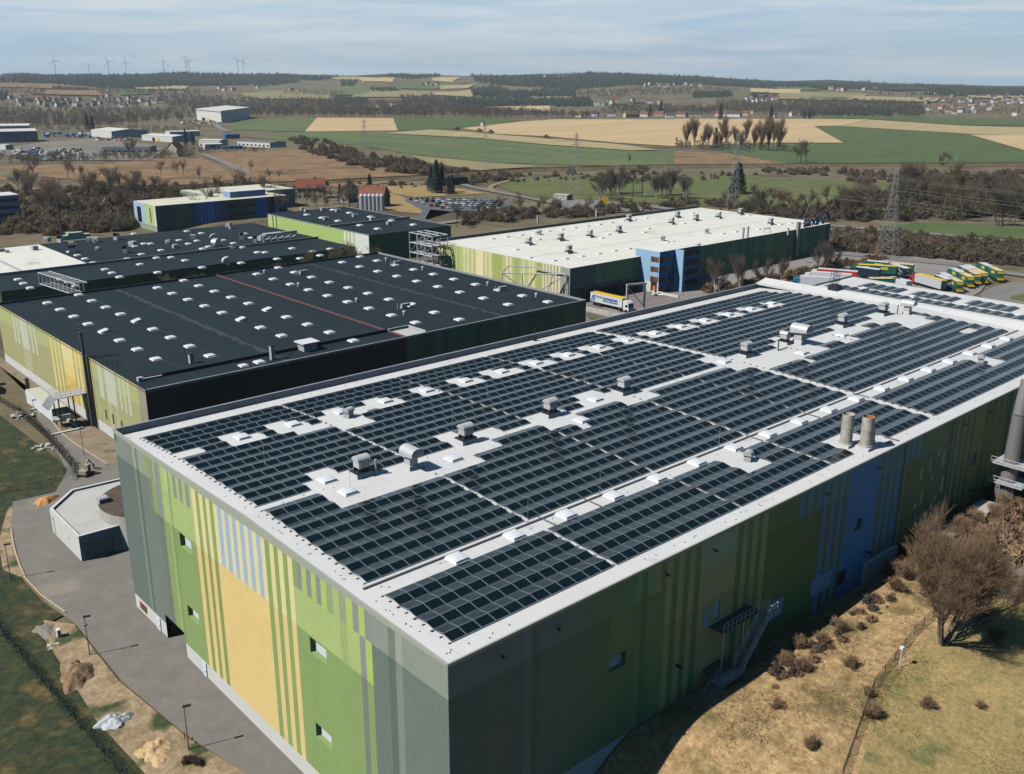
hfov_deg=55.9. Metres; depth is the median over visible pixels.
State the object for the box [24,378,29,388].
signal post
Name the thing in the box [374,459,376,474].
vent pipe
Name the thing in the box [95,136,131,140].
parked vehicles
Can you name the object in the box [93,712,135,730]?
tarpaulin heap
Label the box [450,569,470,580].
solar module
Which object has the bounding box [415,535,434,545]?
solar module
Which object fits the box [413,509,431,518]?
solar module
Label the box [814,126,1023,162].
green field
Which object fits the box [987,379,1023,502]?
pipe tower
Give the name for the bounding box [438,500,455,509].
solar module
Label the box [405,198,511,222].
parking lot
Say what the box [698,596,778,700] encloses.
fire stairs
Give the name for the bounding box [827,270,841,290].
antenna frame
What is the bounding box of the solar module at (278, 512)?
[269,508,287,517]
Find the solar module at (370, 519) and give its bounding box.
[360,514,379,523]
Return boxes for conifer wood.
[0,89,7,99]
[1,72,99,77]
[52,85,89,89]
[274,73,329,76]
[334,95,368,104]
[340,78,357,85]
[370,85,399,91]
[388,72,439,78]
[692,90,732,97]
[751,91,768,97]
[783,81,868,89]
[799,104,890,115]
[879,89,1023,95]
[927,86,1022,91]
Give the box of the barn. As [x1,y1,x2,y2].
[357,184,390,206]
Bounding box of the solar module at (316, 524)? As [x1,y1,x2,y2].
[307,519,325,529]
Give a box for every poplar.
[682,115,694,147]
[690,115,701,146]
[700,124,711,146]
[703,122,715,143]
[712,130,719,149]
[717,114,732,142]
[718,129,723,142]
[731,123,740,142]
[739,130,745,150]
[741,115,752,139]
[751,123,758,148]
[755,119,769,150]
[764,116,776,149]
[772,116,778,146]
[775,117,788,150]
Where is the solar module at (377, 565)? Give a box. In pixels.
[368,562,387,569]
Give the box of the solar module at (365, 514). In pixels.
[355,512,372,517]
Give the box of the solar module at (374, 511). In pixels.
[368,508,385,513]
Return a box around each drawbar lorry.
[861,260,916,272]
[937,272,963,291]
[947,268,974,286]
[956,265,981,284]
[963,264,988,282]
[975,262,1003,280]
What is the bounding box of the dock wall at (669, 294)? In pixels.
[657,291,678,297]
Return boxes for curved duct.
[56,235,64,242]
[68,245,75,252]
[113,233,119,239]
[122,245,126,252]
[211,238,218,245]
[221,256,229,264]
[225,222,231,228]
[239,232,243,239]
[253,235,256,242]
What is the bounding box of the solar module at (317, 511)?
[308,507,327,516]
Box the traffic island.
[1011,293,1023,300]
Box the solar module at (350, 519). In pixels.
[341,516,359,522]
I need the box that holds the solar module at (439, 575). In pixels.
[429,572,448,579]
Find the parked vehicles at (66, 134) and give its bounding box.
[41,131,91,137]
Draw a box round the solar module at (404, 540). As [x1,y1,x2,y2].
[395,537,413,543]
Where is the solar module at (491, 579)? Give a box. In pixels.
[481,573,501,585]
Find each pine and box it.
[624,168,639,196]
[635,164,651,195]
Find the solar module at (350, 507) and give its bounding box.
[342,504,359,509]
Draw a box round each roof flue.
[187,353,194,363]
[268,344,275,359]
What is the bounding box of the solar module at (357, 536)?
[346,532,365,541]
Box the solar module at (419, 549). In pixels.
[410,546,428,553]
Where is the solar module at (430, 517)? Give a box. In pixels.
[421,515,438,520]
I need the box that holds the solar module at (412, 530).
[401,526,420,535]
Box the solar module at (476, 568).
[464,563,484,574]
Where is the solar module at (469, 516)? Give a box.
[461,514,477,519]
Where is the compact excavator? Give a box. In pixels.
[77,459,94,477]
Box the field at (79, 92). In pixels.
[30,89,101,95]
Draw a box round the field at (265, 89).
[250,88,324,92]
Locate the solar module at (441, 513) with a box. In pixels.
[433,510,450,516]
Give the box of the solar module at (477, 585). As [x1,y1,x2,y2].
[467,579,488,591]
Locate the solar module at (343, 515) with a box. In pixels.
[335,510,352,520]
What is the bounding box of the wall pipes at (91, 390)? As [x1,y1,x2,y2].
[86,354,99,428]
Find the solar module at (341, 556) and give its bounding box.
[331,551,351,561]
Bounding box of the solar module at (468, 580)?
[459,576,479,584]
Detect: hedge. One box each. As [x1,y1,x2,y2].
[0,622,127,773]
[14,403,79,479]
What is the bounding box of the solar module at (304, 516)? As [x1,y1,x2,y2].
[294,511,313,520]
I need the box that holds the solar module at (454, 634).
[443,627,466,641]
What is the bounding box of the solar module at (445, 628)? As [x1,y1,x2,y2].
[435,623,457,633]
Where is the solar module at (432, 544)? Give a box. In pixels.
[423,541,441,547]
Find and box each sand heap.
[33,495,58,505]
[134,736,169,767]
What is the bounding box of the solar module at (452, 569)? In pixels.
[442,566,462,573]
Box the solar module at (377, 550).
[368,547,386,553]
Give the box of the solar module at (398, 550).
[388,544,408,555]
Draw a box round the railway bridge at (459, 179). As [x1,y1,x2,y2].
[442,175,467,184]
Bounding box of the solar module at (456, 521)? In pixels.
[447,518,465,524]
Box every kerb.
[10,529,25,577]
[25,577,64,611]
[50,419,107,463]
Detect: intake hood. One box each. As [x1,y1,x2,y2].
[399,443,423,470]
[790,322,813,344]
[900,299,917,314]
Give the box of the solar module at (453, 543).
[444,538,463,548]
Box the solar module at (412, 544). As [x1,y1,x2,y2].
[402,539,421,549]
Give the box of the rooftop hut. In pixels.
[294,338,319,351]
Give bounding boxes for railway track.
[15,162,1023,190]
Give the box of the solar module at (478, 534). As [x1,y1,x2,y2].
[469,529,488,539]
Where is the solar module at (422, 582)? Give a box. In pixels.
[415,577,434,585]
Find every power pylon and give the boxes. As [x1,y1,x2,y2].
[360,120,370,158]
[479,124,491,169]
[567,133,583,195]
[725,133,741,211]
[875,168,899,259]
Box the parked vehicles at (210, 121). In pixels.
[179,118,215,123]
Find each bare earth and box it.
[0,361,117,464]
[0,505,23,577]
[43,620,245,773]
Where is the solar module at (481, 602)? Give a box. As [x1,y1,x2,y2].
[470,595,491,608]
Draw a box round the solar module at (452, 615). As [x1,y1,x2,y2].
[440,608,462,621]
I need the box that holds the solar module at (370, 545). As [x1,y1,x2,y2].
[360,540,379,551]
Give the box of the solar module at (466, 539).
[457,534,475,543]
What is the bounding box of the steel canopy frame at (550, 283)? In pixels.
[502,265,566,294]
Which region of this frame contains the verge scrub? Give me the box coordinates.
[701,253,888,293]
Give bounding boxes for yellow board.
[601,197,607,204]
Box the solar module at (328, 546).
[318,541,337,552]
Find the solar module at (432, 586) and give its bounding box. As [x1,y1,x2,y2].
[422,580,442,592]
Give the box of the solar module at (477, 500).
[469,498,486,503]
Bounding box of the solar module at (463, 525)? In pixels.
[455,520,472,530]
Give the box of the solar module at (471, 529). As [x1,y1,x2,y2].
[463,526,480,532]
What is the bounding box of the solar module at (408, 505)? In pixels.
[399,501,417,510]
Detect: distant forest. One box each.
[0,72,298,88]
[152,70,349,80]
[447,95,592,106]
[470,71,810,89]
[470,83,575,97]
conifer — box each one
[84,113,90,130]
[90,115,94,130]
[183,129,187,145]
[191,132,195,144]
[366,174,371,184]
[426,165,432,190]
[429,160,442,192]
[440,165,445,192]
[445,175,451,194]
[450,174,455,193]
[712,127,718,147]
[717,103,723,119]
[726,162,747,193]
[769,105,772,120]
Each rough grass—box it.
[0,158,250,184]
[206,150,420,186]
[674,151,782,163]
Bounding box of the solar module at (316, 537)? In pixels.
[305,533,324,542]
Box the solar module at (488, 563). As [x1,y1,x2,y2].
[477,558,497,569]
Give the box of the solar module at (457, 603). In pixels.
[447,598,468,607]
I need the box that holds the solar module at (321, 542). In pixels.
[312,539,330,545]
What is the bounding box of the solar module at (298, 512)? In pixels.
[289,509,306,514]
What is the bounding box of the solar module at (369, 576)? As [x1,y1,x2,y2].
[359,570,380,582]
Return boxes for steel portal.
[626,282,646,308]
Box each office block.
[0,192,21,225]
[133,184,295,231]
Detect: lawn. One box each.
[0,416,144,773]
[385,193,421,213]
[387,185,483,196]
[858,600,1023,773]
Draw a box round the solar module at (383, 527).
[374,522,392,532]
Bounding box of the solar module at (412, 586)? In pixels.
[400,583,420,591]
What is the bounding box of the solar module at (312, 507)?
[304,505,320,510]
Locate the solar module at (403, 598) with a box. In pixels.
[392,592,413,605]
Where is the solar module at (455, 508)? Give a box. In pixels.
[446,506,462,511]
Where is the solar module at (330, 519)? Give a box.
[321,515,339,524]
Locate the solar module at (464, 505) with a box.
[458,502,474,507]
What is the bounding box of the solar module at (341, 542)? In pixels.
[332,536,352,547]
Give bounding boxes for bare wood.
[0,85,47,94]
[0,94,168,105]
[0,105,196,127]
[0,146,194,163]
[30,123,200,133]
[92,86,199,93]
[159,92,250,109]
[183,145,264,152]
[248,95,606,118]
[283,89,345,95]
[399,93,450,104]
[571,84,746,96]
[600,102,719,116]
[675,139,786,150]
[716,97,925,117]
[850,80,1023,90]
[880,93,1023,114]
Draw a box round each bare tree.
[6,167,22,190]
[17,165,28,186]
[19,175,33,196]
[21,172,40,194]
[22,164,31,180]
[22,169,35,195]
[24,157,42,173]
[28,182,52,207]
[36,177,57,205]
[47,178,63,188]
[51,190,62,207]
[52,186,65,202]
[60,157,72,173]
[71,195,82,213]
[75,171,92,199]
[77,165,84,174]
[77,172,99,199]
[86,170,100,190]
[92,195,99,210]
[93,178,117,195]
[96,164,120,180]
[101,171,120,187]
[109,165,124,185]
[109,190,120,206]
[110,185,132,210]
[118,170,140,194]
[120,172,137,198]
[122,141,132,157]
[125,170,145,193]
[128,138,137,150]
[138,178,148,191]
[147,173,162,194]
[155,161,166,170]
[155,178,170,192]
[158,273,175,280]
[167,183,182,197]
[170,160,179,174]
[178,159,188,174]
[187,180,198,189]
[197,184,217,196]
[199,176,213,187]
[209,175,221,186]
[231,170,239,185]
[234,166,244,182]
[238,175,253,184]
[253,175,274,187]
[273,186,287,212]
[300,247,315,261]
[303,184,314,205]
[306,137,317,154]
[309,190,318,206]
[314,183,331,201]
[324,248,345,258]
[339,183,355,195]
[339,189,349,205]
[340,187,353,206]
[341,239,358,255]
[344,177,355,184]
[366,245,380,252]
[449,203,463,226]
[496,196,506,205]
[499,204,506,214]
[511,192,524,211]
[536,200,542,210]
[538,195,550,208]
[587,194,594,205]
[606,174,613,198]
[660,176,673,190]
[720,191,727,200]
[725,199,733,209]
[733,191,742,202]
[739,199,751,212]
[742,199,756,212]
[750,184,759,194]
[750,197,759,211]
[753,188,760,198]
[758,200,767,212]
[759,190,766,202]
[763,187,776,201]
[773,189,788,203]
[776,189,792,206]
[787,192,794,204]
[791,192,801,208]
[793,139,810,162]
[794,146,803,161]
[802,193,819,209]
[810,186,818,203]
[810,196,820,210]
[820,184,831,198]
[832,195,840,212]
[835,183,847,195]
[836,190,847,202]
[837,186,856,212]
[844,182,870,219]
[844,196,858,220]
[853,184,865,209]
[854,184,864,219]
[857,168,878,192]
[861,183,881,206]
[879,190,893,212]
[887,195,907,222]
[888,172,906,206]
[888,177,909,206]
[894,160,921,194]
[896,173,908,194]
[899,161,933,194]
[901,177,920,202]
[901,498,1023,646]
[905,173,920,198]
[909,161,929,191]
[912,179,923,198]
[918,172,938,199]
[920,174,940,195]
[927,180,940,206]
[932,171,960,207]
[938,151,947,161]
[941,179,962,208]
[944,160,966,194]
[944,189,963,220]
[953,181,980,218]
[957,172,967,194]
[957,183,977,197]
[958,192,978,220]
[976,169,1001,198]
[976,181,988,206]
[983,185,1020,225]
[983,187,1008,226]
[987,197,996,221]
[988,189,1009,224]
[998,186,1015,222]
[1000,179,1023,219]
[1002,178,1023,204]
[1003,168,1023,189]
[1004,199,1022,225]
[1007,182,1023,201]
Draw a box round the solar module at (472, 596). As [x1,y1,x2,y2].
[462,592,482,601]
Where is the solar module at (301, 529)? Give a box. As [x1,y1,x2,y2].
[292,524,311,534]
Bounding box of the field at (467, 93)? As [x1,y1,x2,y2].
[432,90,472,96]
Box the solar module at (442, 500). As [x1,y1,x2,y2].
[431,498,448,503]
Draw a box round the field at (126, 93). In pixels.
[117,90,149,94]
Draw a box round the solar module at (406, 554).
[397,551,415,558]
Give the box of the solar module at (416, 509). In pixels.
[407,507,424,512]
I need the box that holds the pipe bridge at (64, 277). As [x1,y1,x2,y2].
[38,271,87,292]
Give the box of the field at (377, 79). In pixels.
[360,78,394,81]
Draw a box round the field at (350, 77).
[331,76,371,79]
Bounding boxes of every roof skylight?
[83,322,93,325]
[98,328,108,333]
[113,338,125,341]
[115,312,125,315]
[130,318,141,322]
[131,347,143,351]
[147,327,158,330]
[149,356,162,360]
[164,335,176,339]
[183,344,195,348]
[203,353,215,357]
[232,432,251,440]
[235,316,246,321]
[237,363,248,367]
[253,359,266,363]
[254,325,265,328]
[262,306,272,311]
[275,333,287,337]
[281,315,292,318]
[284,420,302,427]
[301,322,312,325]
[316,474,337,484]
[323,330,335,333]
[332,408,343,415]
[337,486,359,496]
[347,338,358,342]
[377,397,393,403]
[386,313,397,316]
[410,320,420,323]
[418,387,434,392]
[443,453,463,462]
[444,551,470,565]
[453,317,464,320]
[457,377,472,382]
[494,368,509,373]
[502,529,526,541]
[529,360,543,364]
[554,508,578,520]
[561,352,575,356]
[573,416,590,423]
[586,396,603,402]
[592,344,605,348]
[602,490,624,500]
[621,337,633,341]
[646,473,667,482]
[648,330,660,334]
[674,324,686,327]
[686,457,707,466]
[698,318,711,321]
[716,358,731,363]
[722,312,734,315]
[723,443,743,451]
[744,306,756,309]
[758,430,777,437]
[765,301,777,304]
[789,417,808,424]
[794,350,809,354]
[819,406,837,412]
[835,332,848,336]
[847,395,865,401]
[873,385,889,391]
[897,375,914,381]
[920,366,936,372]
[942,358,957,363]
[962,350,976,355]
[981,343,995,347]
[999,336,1012,340]
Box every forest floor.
[0,73,300,83]
[331,74,438,76]
[482,73,1022,89]
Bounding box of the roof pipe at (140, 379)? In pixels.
[136,375,161,381]
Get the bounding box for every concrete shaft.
[933,523,963,538]
[968,499,999,523]
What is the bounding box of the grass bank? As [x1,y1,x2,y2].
[597,496,1015,773]
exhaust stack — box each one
[835,412,855,448]
[855,414,875,451]
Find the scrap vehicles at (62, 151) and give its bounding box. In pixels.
[13,147,83,160]
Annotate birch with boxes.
[350,248,362,255]
[590,172,610,198]
[599,172,619,193]
[601,172,611,193]
[606,165,629,193]
[608,170,629,194]
[646,172,662,198]
[656,172,672,195]
[666,166,680,194]
[678,174,693,196]
[705,256,729,292]
[727,252,748,286]
[750,257,776,280]
[777,256,790,279]
[809,246,836,266]
[818,238,833,261]
[829,248,843,264]
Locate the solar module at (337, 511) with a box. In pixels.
[329,508,346,514]
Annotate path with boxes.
[487,177,525,191]
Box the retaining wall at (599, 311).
[586,306,617,316]
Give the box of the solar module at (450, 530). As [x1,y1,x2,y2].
[441,525,460,535]
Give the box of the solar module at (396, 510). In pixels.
[387,505,405,514]
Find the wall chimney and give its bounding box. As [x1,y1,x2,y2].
[77,316,94,426]
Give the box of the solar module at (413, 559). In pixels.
[403,554,422,564]
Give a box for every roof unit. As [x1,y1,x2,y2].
[31,245,38,250]
[43,237,50,241]
[92,237,99,241]
[128,241,136,245]
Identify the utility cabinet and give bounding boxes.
[55,627,61,637]
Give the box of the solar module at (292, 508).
[283,504,301,512]
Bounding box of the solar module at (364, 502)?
[356,500,372,505]
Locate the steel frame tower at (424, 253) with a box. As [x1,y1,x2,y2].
[409,230,448,267]
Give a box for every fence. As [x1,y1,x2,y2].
[0,397,72,491]
[0,623,128,773]
[842,558,1022,773]
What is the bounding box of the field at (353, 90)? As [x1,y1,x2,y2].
[333,87,369,94]
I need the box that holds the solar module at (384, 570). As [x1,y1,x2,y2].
[375,564,394,576]
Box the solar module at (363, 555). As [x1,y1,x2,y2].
[353,552,373,559]
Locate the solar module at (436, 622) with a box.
[425,615,448,629]
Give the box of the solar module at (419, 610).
[408,603,430,616]
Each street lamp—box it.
[4,543,10,578]
[83,615,90,654]
[182,703,190,749]
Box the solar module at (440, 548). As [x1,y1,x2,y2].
[430,543,450,554]
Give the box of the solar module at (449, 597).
[439,591,459,603]
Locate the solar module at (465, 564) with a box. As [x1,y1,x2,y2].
[457,561,475,568]
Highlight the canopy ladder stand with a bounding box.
[42,384,86,428]
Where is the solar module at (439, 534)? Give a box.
[428,530,447,539]
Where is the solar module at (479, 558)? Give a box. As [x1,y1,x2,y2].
[469,555,489,562]
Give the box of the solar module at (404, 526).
[395,524,413,529]
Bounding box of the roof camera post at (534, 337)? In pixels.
[532,328,536,340]
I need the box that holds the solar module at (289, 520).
[280,516,299,525]
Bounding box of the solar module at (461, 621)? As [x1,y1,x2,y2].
[450,616,472,625]
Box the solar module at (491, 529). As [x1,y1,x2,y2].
[482,524,500,534]
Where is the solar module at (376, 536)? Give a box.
[368,533,386,539]
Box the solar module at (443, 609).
[433,605,453,613]
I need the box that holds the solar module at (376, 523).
[367,520,385,526]
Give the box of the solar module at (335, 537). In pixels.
[326,534,344,540]
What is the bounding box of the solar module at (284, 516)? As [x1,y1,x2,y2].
[275,514,293,519]
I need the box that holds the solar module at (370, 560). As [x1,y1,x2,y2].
[360,555,379,566]
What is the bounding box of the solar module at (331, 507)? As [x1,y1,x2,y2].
[322,503,340,511]
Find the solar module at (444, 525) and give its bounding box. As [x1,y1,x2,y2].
[435,523,453,528]
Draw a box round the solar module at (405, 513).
[394,511,411,516]
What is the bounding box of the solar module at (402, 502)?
[394,499,410,504]
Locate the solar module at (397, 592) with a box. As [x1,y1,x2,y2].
[384,589,405,597]
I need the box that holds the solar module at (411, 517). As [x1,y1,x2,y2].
[400,513,418,522]
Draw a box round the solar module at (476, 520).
[467,516,485,525]
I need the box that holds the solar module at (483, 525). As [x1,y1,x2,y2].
[475,522,492,528]
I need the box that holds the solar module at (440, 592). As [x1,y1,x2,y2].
[430,588,451,596]
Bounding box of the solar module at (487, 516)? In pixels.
[479,512,496,520]
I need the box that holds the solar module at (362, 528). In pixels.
[355,525,372,530]
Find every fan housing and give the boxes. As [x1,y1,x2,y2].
[342,406,354,418]
[743,449,753,462]
[977,354,984,362]
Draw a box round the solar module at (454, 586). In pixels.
[445,582,465,590]
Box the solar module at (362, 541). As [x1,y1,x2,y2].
[354,538,372,544]
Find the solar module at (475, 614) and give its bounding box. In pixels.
[465,610,486,618]
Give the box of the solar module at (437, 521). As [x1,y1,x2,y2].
[427,517,445,526]
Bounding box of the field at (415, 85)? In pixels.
[400,82,467,88]
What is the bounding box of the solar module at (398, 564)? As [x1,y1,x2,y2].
[389,559,409,570]
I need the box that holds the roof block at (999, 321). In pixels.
[756,275,1023,331]
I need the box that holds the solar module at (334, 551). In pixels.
[325,548,344,555]
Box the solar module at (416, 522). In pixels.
[407,519,425,525]
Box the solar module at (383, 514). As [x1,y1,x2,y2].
[374,510,391,519]
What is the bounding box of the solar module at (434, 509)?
[426,504,443,513]
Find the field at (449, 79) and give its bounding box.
[431,77,460,81]
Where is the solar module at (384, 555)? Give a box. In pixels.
[374,549,394,560]
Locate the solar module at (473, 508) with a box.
[465,504,481,512]
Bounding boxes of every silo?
[359,193,363,209]
[363,193,367,209]
[367,193,371,210]
[371,193,375,210]
[375,193,379,210]
[379,193,384,210]
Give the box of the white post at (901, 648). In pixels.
[899,645,904,667]
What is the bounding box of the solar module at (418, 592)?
[407,586,428,598]
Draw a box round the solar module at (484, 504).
[476,500,493,508]
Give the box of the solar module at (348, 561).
[338,557,358,564]
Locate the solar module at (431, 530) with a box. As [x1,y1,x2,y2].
[423,527,440,533]
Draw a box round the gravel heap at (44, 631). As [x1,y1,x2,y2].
[32,624,53,639]
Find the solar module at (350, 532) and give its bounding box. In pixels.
[341,529,359,535]
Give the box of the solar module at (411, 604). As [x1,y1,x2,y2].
[400,600,421,609]
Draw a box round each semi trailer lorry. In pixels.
[590,291,633,311]
[792,275,841,285]
[804,271,851,276]
[810,267,857,276]
[849,263,896,276]
[855,266,881,278]
[868,277,901,282]
[890,263,910,277]
[891,276,911,285]
[909,273,947,290]
[934,274,951,289]
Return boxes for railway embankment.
[20,163,1023,194]
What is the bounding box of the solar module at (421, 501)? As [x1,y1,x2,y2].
[412,497,429,505]
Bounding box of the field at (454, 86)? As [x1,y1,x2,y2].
[440,84,474,88]
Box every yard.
[0,138,162,159]
[0,358,303,773]
[586,291,684,321]
[601,252,988,313]
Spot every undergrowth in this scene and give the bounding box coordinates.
[0,179,295,235]
[325,168,758,187]
[458,194,837,225]
[819,180,1023,221]
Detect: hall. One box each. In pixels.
[0,223,354,301]
[0,252,585,438]
[113,284,1023,773]
[196,105,249,122]
[268,206,450,257]
[437,205,830,301]
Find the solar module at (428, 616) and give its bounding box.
[417,611,439,620]
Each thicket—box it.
[288,134,469,174]
[761,166,1023,191]
[828,225,1023,266]
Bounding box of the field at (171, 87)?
[136,85,186,88]
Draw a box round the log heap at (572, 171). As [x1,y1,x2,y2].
[566,166,575,174]
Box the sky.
[0,0,1023,85]
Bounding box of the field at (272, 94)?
[241,90,329,98]
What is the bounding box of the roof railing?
[96,353,122,366]
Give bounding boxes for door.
[156,615,161,631]
[202,660,207,677]
[650,281,656,291]
[714,600,720,619]
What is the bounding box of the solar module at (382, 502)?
[374,498,391,506]
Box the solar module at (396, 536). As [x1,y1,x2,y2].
[388,531,407,541]
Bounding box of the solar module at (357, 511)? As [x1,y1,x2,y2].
[348,506,366,515]
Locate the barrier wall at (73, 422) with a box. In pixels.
[51,418,83,435]
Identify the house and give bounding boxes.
[54,102,62,106]
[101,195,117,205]
[119,103,127,107]
[151,99,158,103]
[166,141,183,156]
[295,177,325,198]
[339,183,358,202]
[607,111,615,115]
[623,112,639,117]
[640,111,648,116]
[654,111,664,116]
[665,112,673,117]
[676,111,686,116]
[686,111,701,116]
[714,111,726,115]
[727,111,741,116]
[789,111,797,115]
[944,108,951,112]
[957,108,964,112]
[1012,110,1021,115]
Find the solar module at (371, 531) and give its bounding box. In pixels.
[360,527,379,536]
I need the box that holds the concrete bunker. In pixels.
[49,478,122,560]
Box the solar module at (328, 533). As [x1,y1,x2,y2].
[319,528,338,538]
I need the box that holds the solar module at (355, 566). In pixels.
[345,560,365,571]
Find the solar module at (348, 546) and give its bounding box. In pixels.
[340,543,358,550]
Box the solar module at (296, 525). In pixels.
[287,522,305,527]
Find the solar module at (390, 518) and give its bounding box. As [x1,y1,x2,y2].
[381,515,399,521]
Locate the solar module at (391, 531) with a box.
[382,528,400,534]
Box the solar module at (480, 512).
[472,509,489,515]
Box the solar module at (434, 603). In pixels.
[423,597,445,610]
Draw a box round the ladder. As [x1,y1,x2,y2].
[872,431,875,444]
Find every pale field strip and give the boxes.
[391,129,657,149]
[410,155,536,169]
[839,120,1023,134]
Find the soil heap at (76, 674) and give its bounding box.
[60,659,94,694]
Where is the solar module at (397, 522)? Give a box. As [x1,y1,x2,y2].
[387,518,405,527]
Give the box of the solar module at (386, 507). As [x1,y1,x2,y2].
[380,503,397,509]
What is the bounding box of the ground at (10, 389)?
[0,75,1023,773]
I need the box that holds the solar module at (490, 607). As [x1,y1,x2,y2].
[479,603,501,612]
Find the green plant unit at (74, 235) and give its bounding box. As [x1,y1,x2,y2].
[63,231,90,240]
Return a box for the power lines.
[361,124,1023,220]
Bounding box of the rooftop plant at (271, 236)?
[257,230,296,242]
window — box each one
[137,206,151,222]
[179,532,191,554]
[187,605,199,625]
[229,203,254,207]
[230,211,255,216]
[310,637,326,664]
[316,723,331,749]
[609,650,625,672]
[650,266,658,272]
[650,276,657,282]
[651,256,658,262]
[658,285,669,291]
[659,265,670,272]
[659,275,669,281]
[660,256,670,262]
[683,277,697,284]
[684,258,698,265]
[684,268,697,274]
[685,249,698,255]
[854,518,861,531]
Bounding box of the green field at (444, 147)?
[245,132,673,165]
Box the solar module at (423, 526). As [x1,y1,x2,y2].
[415,521,432,531]
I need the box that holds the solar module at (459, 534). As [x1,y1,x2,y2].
[450,531,468,537]
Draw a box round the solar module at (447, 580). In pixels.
[436,574,457,586]
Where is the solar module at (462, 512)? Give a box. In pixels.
[452,508,470,517]
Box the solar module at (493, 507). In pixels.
[484,505,500,510]
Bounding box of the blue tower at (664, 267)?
[635,241,700,291]
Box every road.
[200,154,251,172]
[213,119,243,131]
[438,205,572,223]
[460,184,646,211]
[605,204,671,208]
[830,224,1005,240]
[835,252,1023,276]
[981,281,1023,303]
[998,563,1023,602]
[999,286,1023,301]
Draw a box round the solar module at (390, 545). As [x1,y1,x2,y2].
[382,542,400,548]
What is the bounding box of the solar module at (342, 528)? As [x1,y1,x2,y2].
[333,523,352,533]
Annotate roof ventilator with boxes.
[349,453,374,479]
[454,421,476,445]
[524,236,532,245]
[539,397,560,418]
[556,233,564,241]
[564,245,573,253]
[586,229,593,237]
[614,375,633,395]
[615,225,622,232]
[625,214,632,221]
[667,217,674,224]
[674,211,680,217]
[692,214,699,220]
[714,211,721,218]
[737,208,743,214]
[737,341,754,357]
[767,218,773,224]
[777,330,791,344]
[835,312,849,327]
[876,301,889,315]
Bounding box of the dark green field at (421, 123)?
[394,118,518,129]
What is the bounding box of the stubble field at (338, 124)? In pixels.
[306,118,396,130]
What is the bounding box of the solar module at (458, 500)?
[450,496,467,505]
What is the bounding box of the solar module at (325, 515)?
[316,513,333,518]
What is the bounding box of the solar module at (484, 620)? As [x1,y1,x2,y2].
[473,613,495,627]
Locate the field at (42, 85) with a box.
[0,83,101,88]
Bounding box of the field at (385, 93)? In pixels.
[351,90,429,97]
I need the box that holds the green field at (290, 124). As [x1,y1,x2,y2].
[228,118,315,130]
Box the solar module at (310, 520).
[301,517,318,523]
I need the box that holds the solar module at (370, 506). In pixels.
[361,502,378,510]
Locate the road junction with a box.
[548,199,649,211]
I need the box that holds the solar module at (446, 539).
[437,536,454,542]
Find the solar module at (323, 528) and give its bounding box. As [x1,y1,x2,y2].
[314,525,332,531]
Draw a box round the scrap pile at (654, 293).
[651,290,663,295]
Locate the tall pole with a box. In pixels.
[55,196,62,234]
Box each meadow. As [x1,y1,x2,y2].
[496,175,627,200]
[623,176,907,209]
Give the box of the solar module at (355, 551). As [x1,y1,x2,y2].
[346,545,365,556]
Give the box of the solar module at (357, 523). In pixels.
[347,519,365,528]
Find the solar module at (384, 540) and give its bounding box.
[374,535,393,545]
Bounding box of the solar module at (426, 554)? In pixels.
[417,548,436,559]
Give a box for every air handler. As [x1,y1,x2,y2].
[296,269,307,274]
[397,302,409,308]
[498,285,506,290]
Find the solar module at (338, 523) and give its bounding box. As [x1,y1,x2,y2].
[327,521,345,526]
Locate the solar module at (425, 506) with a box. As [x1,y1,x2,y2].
[419,503,436,508]
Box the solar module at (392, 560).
[381,556,401,563]
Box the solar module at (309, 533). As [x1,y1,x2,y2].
[299,530,318,536]
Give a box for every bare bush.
[180,754,193,765]
[190,755,200,765]
[767,695,785,709]
[774,648,795,666]
[784,632,807,648]
[794,653,813,671]
[797,734,818,750]
[813,628,831,643]
[835,619,852,631]
[839,655,859,669]
[860,700,883,718]
[862,683,877,696]
[873,558,899,579]
[885,573,909,592]
[889,556,915,578]
[897,538,914,558]
[917,693,937,710]
[929,515,950,530]
[932,528,961,546]
[942,513,979,536]
[951,505,965,521]
[960,505,989,526]
[967,493,980,508]
[972,603,997,623]
[974,699,987,709]
[979,483,996,501]
[983,501,1008,518]
[984,623,1008,646]
[995,492,1020,513]
[1014,489,1023,497]
[1017,470,1023,478]
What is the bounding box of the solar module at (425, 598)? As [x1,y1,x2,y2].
[416,594,437,602]
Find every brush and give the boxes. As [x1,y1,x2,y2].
[766,592,896,688]
[914,495,1023,607]
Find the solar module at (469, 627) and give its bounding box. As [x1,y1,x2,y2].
[458,620,481,634]
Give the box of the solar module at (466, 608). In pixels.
[456,602,477,615]
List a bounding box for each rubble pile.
[10,408,39,419]
[31,443,54,451]
[45,642,58,650]
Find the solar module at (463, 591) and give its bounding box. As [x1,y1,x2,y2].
[453,585,474,597]
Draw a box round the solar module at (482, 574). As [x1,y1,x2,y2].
[473,570,492,578]
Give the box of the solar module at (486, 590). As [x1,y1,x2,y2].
[476,586,496,594]
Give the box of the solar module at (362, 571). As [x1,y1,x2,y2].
[352,567,373,574]
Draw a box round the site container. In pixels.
[25,387,67,421]
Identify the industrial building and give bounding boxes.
[0,123,29,128]
[0,128,37,142]
[0,144,13,149]
[91,127,147,137]
[102,146,156,151]
[142,133,194,141]
[165,130,199,135]
[199,139,227,146]
[202,143,224,148]
[221,145,242,148]
[222,134,239,138]
[237,139,285,147]
[553,193,571,199]
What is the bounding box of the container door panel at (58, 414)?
[56,410,64,415]
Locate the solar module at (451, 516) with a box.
[440,512,457,521]
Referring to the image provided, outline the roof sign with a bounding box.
[803,211,829,226]
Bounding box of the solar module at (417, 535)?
[409,532,427,538]

